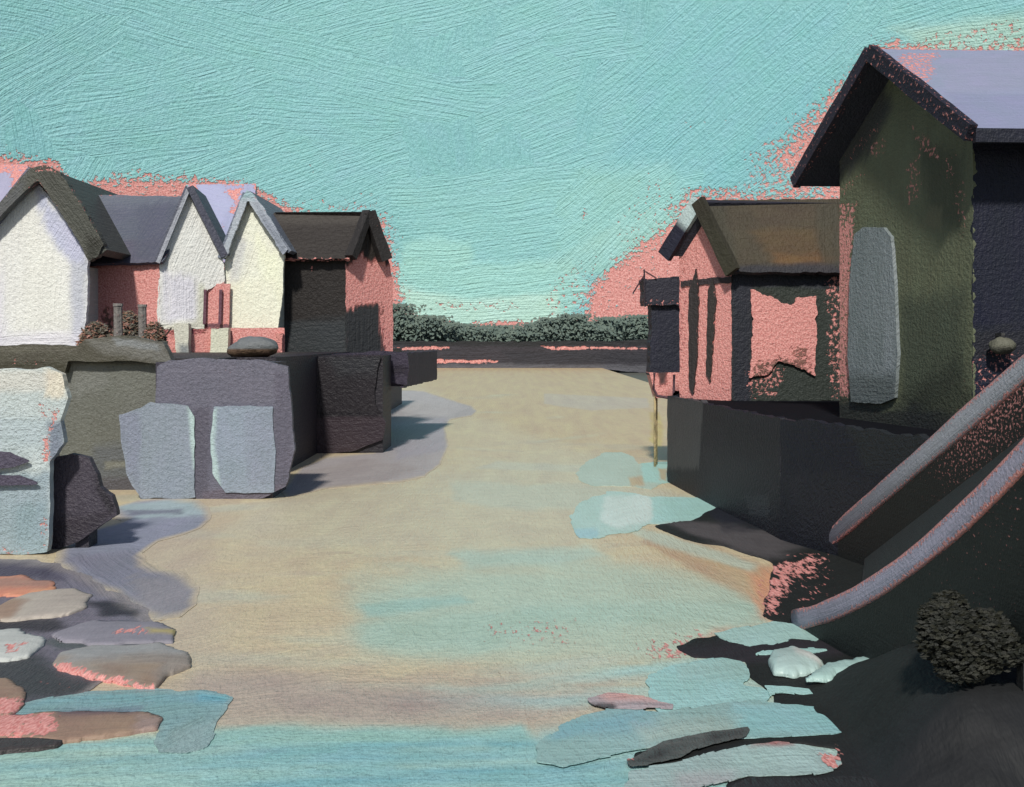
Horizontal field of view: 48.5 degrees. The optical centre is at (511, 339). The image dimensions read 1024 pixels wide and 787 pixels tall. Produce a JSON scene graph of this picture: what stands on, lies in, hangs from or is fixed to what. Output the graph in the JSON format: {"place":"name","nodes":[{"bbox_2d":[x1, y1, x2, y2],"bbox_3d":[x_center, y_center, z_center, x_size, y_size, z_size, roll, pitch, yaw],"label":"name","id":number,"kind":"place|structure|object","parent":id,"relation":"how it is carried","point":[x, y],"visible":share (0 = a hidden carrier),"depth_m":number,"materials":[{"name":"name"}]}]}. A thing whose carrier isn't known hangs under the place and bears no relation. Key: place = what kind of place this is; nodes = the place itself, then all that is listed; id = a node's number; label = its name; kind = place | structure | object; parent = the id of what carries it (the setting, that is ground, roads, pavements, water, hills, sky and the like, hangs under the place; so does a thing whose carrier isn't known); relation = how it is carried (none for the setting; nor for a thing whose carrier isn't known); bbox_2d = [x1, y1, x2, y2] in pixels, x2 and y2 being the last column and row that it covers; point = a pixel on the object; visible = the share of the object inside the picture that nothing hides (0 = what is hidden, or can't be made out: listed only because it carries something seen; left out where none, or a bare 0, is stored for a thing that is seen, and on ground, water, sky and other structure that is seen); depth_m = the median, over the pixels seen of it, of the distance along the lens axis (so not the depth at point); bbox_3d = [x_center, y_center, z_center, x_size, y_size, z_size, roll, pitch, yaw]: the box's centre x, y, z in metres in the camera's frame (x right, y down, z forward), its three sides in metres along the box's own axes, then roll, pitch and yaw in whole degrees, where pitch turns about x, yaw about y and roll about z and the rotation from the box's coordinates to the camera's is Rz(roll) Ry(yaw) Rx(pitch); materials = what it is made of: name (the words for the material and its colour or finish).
{"place":"outdoors","nodes":[
{"label":"outdoors","id":0,"kind":"place"},
{"bbox_2d":[0,164,27,201],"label":"house","id":1,"kind":"structure","parent":0,"point":[10,174],"depth_m":48.39,"materials":[{"name":"pink paint"}]},
{"bbox_2d":[0,559,152,702],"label":"mud flat","id":2,"kind":"structure","parent":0,"point":[36,675],"depth_m":14.04,"materials":[{"name":"soil"}]},
{"bbox_2d":[0,678,25,714],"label":"shore rock","id":3,"kind":"object","parent":2,"relation":"on","point":[12,696],"visible":0.97,"depth_m":10.97,"materials":[{"name":"brown stone"}]},
{"bbox_2d":[0,628,45,661],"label":"shore rock","id":4,"kind":"object","parent":2,"relation":"on","point":[17,644],"visible":1,"depth_m":12.83,"materials":[{"name":"grey stone"}]},
{"bbox_2d":[0,574,55,596],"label":"shore rock","id":5,"kind":"object","parent":2,"relation":"on","point":[16,585],"visible":0.92,"depth_m":15.97,"materials":[{"name":"stone"}]},
{"bbox_2d":[0,737,61,754],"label":"mud streak","id":6,"kind":"object","parent":2,"relation":"on","point":[17,745],"visible":1,"depth_m":9.72,"materials":[{"name":"grey soil"}]},
{"bbox_2d":[0,588,92,621],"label":"shore rock","id":7,"kind":"object","parent":2,"relation":"on","point":[50,604],"visible":1,"depth_m":14.71,"materials":[{"name":"beige stone"}]},
{"bbox_2d":[0,711,162,743],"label":"shore rock","id":8,"kind":"object","parent":2,"relation":"on","point":[72,727],"visible":0.99,"depth_m":10.20,"materials":[{"name":"stone"}]},
{"bbox_2d":[51,620,175,645],"bbox_3d":[-4.666,3.475,13.514,1.519,0.071,1.130,0,0,0],"label":"shore rock","id":9,"kind":"object","parent":2,"relation":"on","point":[99,632],"visible":0.94,"depth_m":13.35,"materials":[{"name":"stone"}]},
{"bbox_2d":[53,642,190,688],"bbox_3d":[-4.089,3.461,12.215,1.938,0.099,1.288,0,0,44],"label":"shore rock","id":10,"kind":"object","parent":2,"relation":"on","point":[155,665],"visible":1,"depth_m":12.05,"materials":[{"name":"grey stone"}]},
{"bbox_2d":[54,499,211,621],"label":"sand spit","id":11,"kind":"structure","parent":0,"point":[113,559],"depth_m":18.32,"materials":[{"name":"sand"}]},
{"bbox_2d":[51,453,119,548],"bbox_3d":[-7.202,2.952,19.250,1.203,2.096,0.500,0,0,0],"label":"boulder","id":12,"kind":"object","parent":11,"relation":"on","point":[86,506],"visible":0.86,"depth_m":19.00,"materials":[{"name":"black stone"}]},
{"bbox_2d":[36,348,401,467],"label":"quay","id":13,"kind":"structure","parent":0,"point":[303,375],"depth_m":33.06,"materials":[{"name":"black stone"}]},
{"bbox_2d":[0,165,130,345],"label":"house","id":14,"kind":"structure","parent":13,"relation":"on","point":[59,232],"depth_m":38.00,"materials":[{"name":"white paint"}]},
{"bbox_2d":[74,320,113,345],"bbox_3d":[-12.788,-0.046,34.996,1.341,1.137,1.309,0,0,0],"label":"bush","id":15,"kind":"object","parent":13,"relation":"on","point":[93,329],"visible":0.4,"depth_m":34.79,"materials":[{"name":"brown plant"}]},
{"bbox_2d":[113,303,122,335],"bbox_3d":[-11.784,-0.304,34.000,0.284,1.548,0.292,0,0,0],"label":"post","id":16,"kind":"object","parent":13,"relation":"on","point":[118,322],"visible":0.66,"depth_m":33.89,"materials":[{"name":"grey stone"}]},
{"bbox_2d":[112,310,137,335],"bbox_3d":[-12.106,-0.207,35.995,1.292,1.455,1.336,0,0,0],"label":"bush","id":17,"kind":"object","parent":13,"relation":"on","point":[130,324],"visible":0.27,"depth_m":35.76,"materials":[{"name":"brown plant"}]},
{"bbox_2d":[138,304,146,337],"bbox_3d":[-11.185,-0.296,34.400,0.262,1.533,0.269,0,0,0],"label":"post","id":18,"kind":"object","parent":13,"relation":"on","point":[142,316],"visible":0.66,"depth_m":34.30,"materials":[{"name":"grey wood"}]},
{"bbox_2d":[142,321,171,346],"bbox_3d":[-10.889,-0.016,34.609,1.038,1.107,1.322,0,0,0],"label":"bush","id":19,"kind":"object","parent":13,"relation":"on","point":[155,331],"visible":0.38,"depth_m":34.36,"materials":[{"name":"plant"}]},
{"bbox_2d":[90,185,228,351],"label":"house","id":20,"kind":"structure","parent":13,"relation":"on","point":[169,270],"depth_m":40.29,"materials":[{"name":"white paint"}]},
{"bbox_2d":[203,190,296,351],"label":"house","id":21,"kind":"structure","parent":13,"relation":"on","point":[246,299],"depth_m":41.00,"materials":[{"name":"white paint"}]},
{"bbox_2d":[227,336,278,356],"bbox_3d":[-6.792,0.203,29.833,1.341,0.590,1.032,0,0,0],"label":"boulder","id":22,"kind":"object","parent":13,"relation":"on","point":[249,346],"visible":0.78,"depth_m":29.48,"materials":[{"name":"grey stone"}]},
{"bbox_2d":[274,210,392,352],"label":"shed","id":23,"kind":"structure","parent":13,"relation":"on","point":[338,288],"depth_m":42.03,"materials":[{"name":"paint"}]},
{"bbox_2d":[188,184,256,283],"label":"house","id":24,"kind":"structure","parent":0,"point":[223,199],"depth_m":51.51,"materials":[{"name":"paint"}]},
{"bbox_2d":[281,390,476,497],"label":"sand spit","id":25,"kind":"structure","parent":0,"point":[419,446],"depth_m":33.99,"materials":[{"name":"grey sand"}]},
{"bbox_2d":[119,358,295,498],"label":"quay block","id":26,"kind":"structure","parent":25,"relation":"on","point":[204,428],"depth_m":24.96,"materials":[{"name":"grey stone"}]},
{"bbox_2d":[0,368,836,786],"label":"water","id":27,"kind":"structure","parent":0,"point":[472,610],"depth_m":14.65,"materials":[{"name":"beige liquid"}]},
{"bbox_2d":[0,367,71,554],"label":"harbour block","id":28,"kind":"structure","parent":27,"relation":"in","point":[34,405],"depth_m":18.50,"materials":[{"name":"white stone"}]},
{"bbox_2d":[16,688,232,753],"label":"tide pool","id":29,"kind":"structure","parent":27,"relation":"on","point":[191,718],"depth_m":10.79,"materials":[{"name":"teal liquid"}]},
{"bbox_2d":[317,355,390,452],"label":"wharf","id":30,"kind":"structure","parent":27,"relation":"in","point":[353,403],"depth_m":35.00,"materials":[{"name":"black stone"}]},
{"bbox_2d":[331,351,436,387],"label":"jetty","id":31,"kind":"object","parent":27,"relation":"in","point":[411,368],"visible":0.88,"depth_m":38.98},
{"bbox_2d":[575,452,668,489],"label":"tide pool","id":32,"kind":"structure","parent":27,"relation":"on","point":[620,469],"depth_m":29.90,"materials":[{"name":"teal liquid"}]},
{"bbox_2d":[587,692,672,708],"bbox_3d":[1.130,3.469,10.933,0.808,0.006,0.498,0,0,0],"label":"mud streak","id":33,"kind":"object","parent":27,"relation":"on","point":[611,700],"visible":1,"depth_m":10.87,"materials":[{"name":"soil"}]},
{"bbox_2d":[569,491,715,538],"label":"tide pool","id":34,"kind":"structure","parent":27,"relation":"on","point":[608,513],"depth_m":22.96,"materials":[{"name":"teal liquid"}]},
{"bbox_2d":[535,700,840,766],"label":"tide pool","id":35,"kind":"structure","parent":27,"relation":"on","point":[607,732],"depth_m":10.22,"materials":[{"name":"blue liquid"}]},
{"bbox_2d":[645,658,769,711],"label":"tide pool","id":36,"kind":"structure","parent":27,"relation":"on","point":[703,682],"depth_m":11.48,"materials":[{"name":"teal liquid"}]},
{"bbox_2d":[624,741,841,786],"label":"tide pool","id":37,"kind":"structure","parent":27,"relation":"on","point":[777,758],"depth_m":9.26,"materials":[{"name":"liquid"}]},
{"bbox_2d":[714,621,817,645],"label":"tide pool","id":38,"kind":"structure","parent":27,"relation":"on","point":[772,632],"depth_m":13.44,"materials":[{"name":"teal liquid"}]},
{"bbox_2d":[0,0,1023,328],"bbox_3d":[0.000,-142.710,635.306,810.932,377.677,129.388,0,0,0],"label":"sky","id":39,"kind":"structure","parent":0,"point":[504,162],"depth_m":692.00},
{"bbox_2d":[617,372,648,382],"bbox_3d":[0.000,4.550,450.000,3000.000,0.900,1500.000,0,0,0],"label":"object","id":40,"kind":"structure","parent":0,"point":[640,376],"depth_m":129.97,"materials":[{"name":"grey"}]},
{"bbox_2d":[60,363,155,489],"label":"quay wall","id":41,"kind":"structure","parent":40,"relation":"on","point":[104,396],"depth_m":26.50,"materials":[{"name":"grey stone"}]},
{"bbox_2d":[0,335,174,372],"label":"cap beam","id":42,"kind":"structure","parent":41,"relation":"on","point":[122,349],"depth_m":26.25,"materials":[{"name":"grey stone"}]},
{"bbox_2d":[393,339,646,372],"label":"breakwater","id":43,"kind":"object","parent":40,"relation":"on","point":[627,355],"visible":0.56,"depth_m":140.00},
{"bbox_2d":[667,391,936,555],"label":"quay","id":44,"kind":"structure","parent":0,"point":[808,474],"depth_m":19.90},
{"bbox_2d":[632,269,679,466],"bbox_3d":[4.061,0.994,31.512,1.579,5.812,1.176,0,0,0],"label":"hut","id":45,"kind":"object","parent":44,"relation":"on","point":[659,298],"visible":0.73,"depth_m":31.15,"materials":[{"name":"black wood"}]},
{"bbox_2d":[652,373,674,398],"bbox_3d":[4.014,1.233,30.100,0.615,0.709,0.075,0,0,0],"label":"mooring hook","id":46,"kind":"object","parent":44,"relation":"attached to","point":[657,395],"visible":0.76,"depth_m":30.08,"materials":[{"name":"black metal"}]},
{"bbox_2d":[658,196,839,400],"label":"shack","id":47,"kind":"structure","parent":44,"relation":"on","point":[759,305],"depth_m":26.00,"materials":[{"name":"pink paint"}]},
{"bbox_2d":[749,289,817,377],"bbox_3d":[6.189,-0.134,25.955,1.559,2.025,0.050,0,0,0],"label":"window","id":48,"kind":"structure","parent":47,"relation":"in","point":[785,333],"depth_m":25.93,"materials":[{"name":"pink paint"}]},
{"bbox_2d":[790,44,1023,429],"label":"house","id":49,"kind":"structure","parent":44,"relation":"on","point":[916,156],"depth_m":17.92,"materials":[{"name":"green paint"}]},
{"bbox_2d":[847,227,900,403],"bbox_3d":[6.127,-0.419,19.314,0.060,3.026,1.585,0,0,-13],"label":"door","id":50,"kind":"structure","parent":49,"relation":"in","point":[874,351],"depth_m":19.24,"materials":[{"name":"grey wood"}]},
{"bbox_2d":[634,508,1023,786],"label":"mud bank","id":51,"kind":"structure","parent":0,"point":[903,716],"depth_m":9.88,"materials":[{"name":"black soil"}]},
{"bbox_2d":[627,727,749,765],"bbox_3d":[1.511,3.464,9.748,1.475,0.004,0.358,0,0,-37],"label":"mud streak","id":52,"kind":"object","parent":51,"relation":"on","point":[670,749],"visible":1,"depth_m":9.71,"materials":[{"name":"black soil"}]},
{"bbox_2d":[765,685,812,695],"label":"tide pool","id":53,"kind":"structure","parent":51,"relation":"on","point":[772,690],"depth_m":11.25,"materials":[{"name":"teal liquid"}]},
{"bbox_2d":[756,647,826,655],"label":"tide pool","id":54,"kind":"structure","parent":51,"relation":"on","point":[809,649],"depth_m":12.66,"materials":[{"name":"teal liquid"}]},
{"bbox_2d":[768,646,823,678],"bbox_3d":[3.003,3.411,12.175,0.598,0.118,1.060,0,0,0],"label":"rock","id":55,"kind":"object","parent":51,"relation":"on","point":[793,662],"visible":0.98,"depth_m":11.91,"materials":[{"name":"stone"}]},
{"bbox_2d":[732,776,880,786],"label":"mud streak","id":56,"kind":"object","parent":51,"relation":"on","point":[847,781],"visible":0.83,"depth_m":8.88,"materials":[{"name":"black soil"}]},
{"bbox_2d":[806,656,868,682],"bbox_3d":[3.383,3.378,11.710,1.090,0.083,0.505,0,0,-24],"label":"rock","id":57,"kind":"object","parent":51,"relation":"on","point":[827,672],"visible":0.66,"depth_m":11.55,"materials":[{"name":"stone"}]},
{"bbox_2d":[791,354,1023,691],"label":"gangway","id":58,"kind":"object","parent":51,"relation":"on","point":[940,509],"visible":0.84,"depth_m":12.41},
{"bbox_2d":[912,589,1023,684],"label":"bush","id":59,"kind":"object","parent":51,"relation":"on","point":[959,641],"visible":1,"depth_m":9.21,"materials":[{"name":"plant"}]},
{"bbox_3d":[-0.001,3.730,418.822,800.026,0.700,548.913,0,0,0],"label":"far bank","id":60,"kind":"structure","parent":0,"visible":0},
{"bbox_2d":[393,302,454,341],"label":"tree","id":61,"kind":"object","parent":60,"relation":"on","point":[408,324],"visible":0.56,"depth_m":149.18,"materials":[{"name":"green plant"}]},
{"bbox_2d":[401,319,467,341],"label":"tree","id":62,"kind":"object","parent":60,"relation":"on","point":[452,330],"visible":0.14,"depth_m":153.26,"materials":[{"name":"green plant"}]},
{"bbox_2d":[445,323,504,341],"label":"tree","id":63,"kind":"object","parent":60,"relation":"on","point":[479,333],"visible":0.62,"depth_m":156.82,"materials":[{"name":"green plant"}]},
{"bbox_2d":[476,324,519,340],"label":"tree","id":64,"kind":"object","parent":60,"relation":"on","point":[503,326],"visible":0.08,"depth_m":159.13,"materials":[{"name":"green plant"}]},
{"bbox_2d":[493,323,548,341],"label":"tree","id":65,"kind":"object","parent":60,"relation":"on","point":[515,334],"visible":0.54,"depth_m":156.71,"materials":[{"name":"green plant"}]},
{"bbox_2d":[517,313,618,340],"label":"tree","id":66,"kind":"object","parent":60,"relation":"on","point":[566,326],"visible":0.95,"depth_m":151.04,"materials":[{"name":"green plant"}]},
{"bbox_2d":[575,316,624,341],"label":"tree","id":67,"kind":"object","parent":60,"relation":"on","point":[605,321],"visible":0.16,"depth_m":154.03,"materials":[{"name":"green plant"}]},
{"bbox_2d":[606,314,648,340],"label":"tree","id":68,"kind":"object","parent":60,"relation":"on","point":[633,327],"visible":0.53,"depth_m":149.10,"materials":[{"name":"green plant"}]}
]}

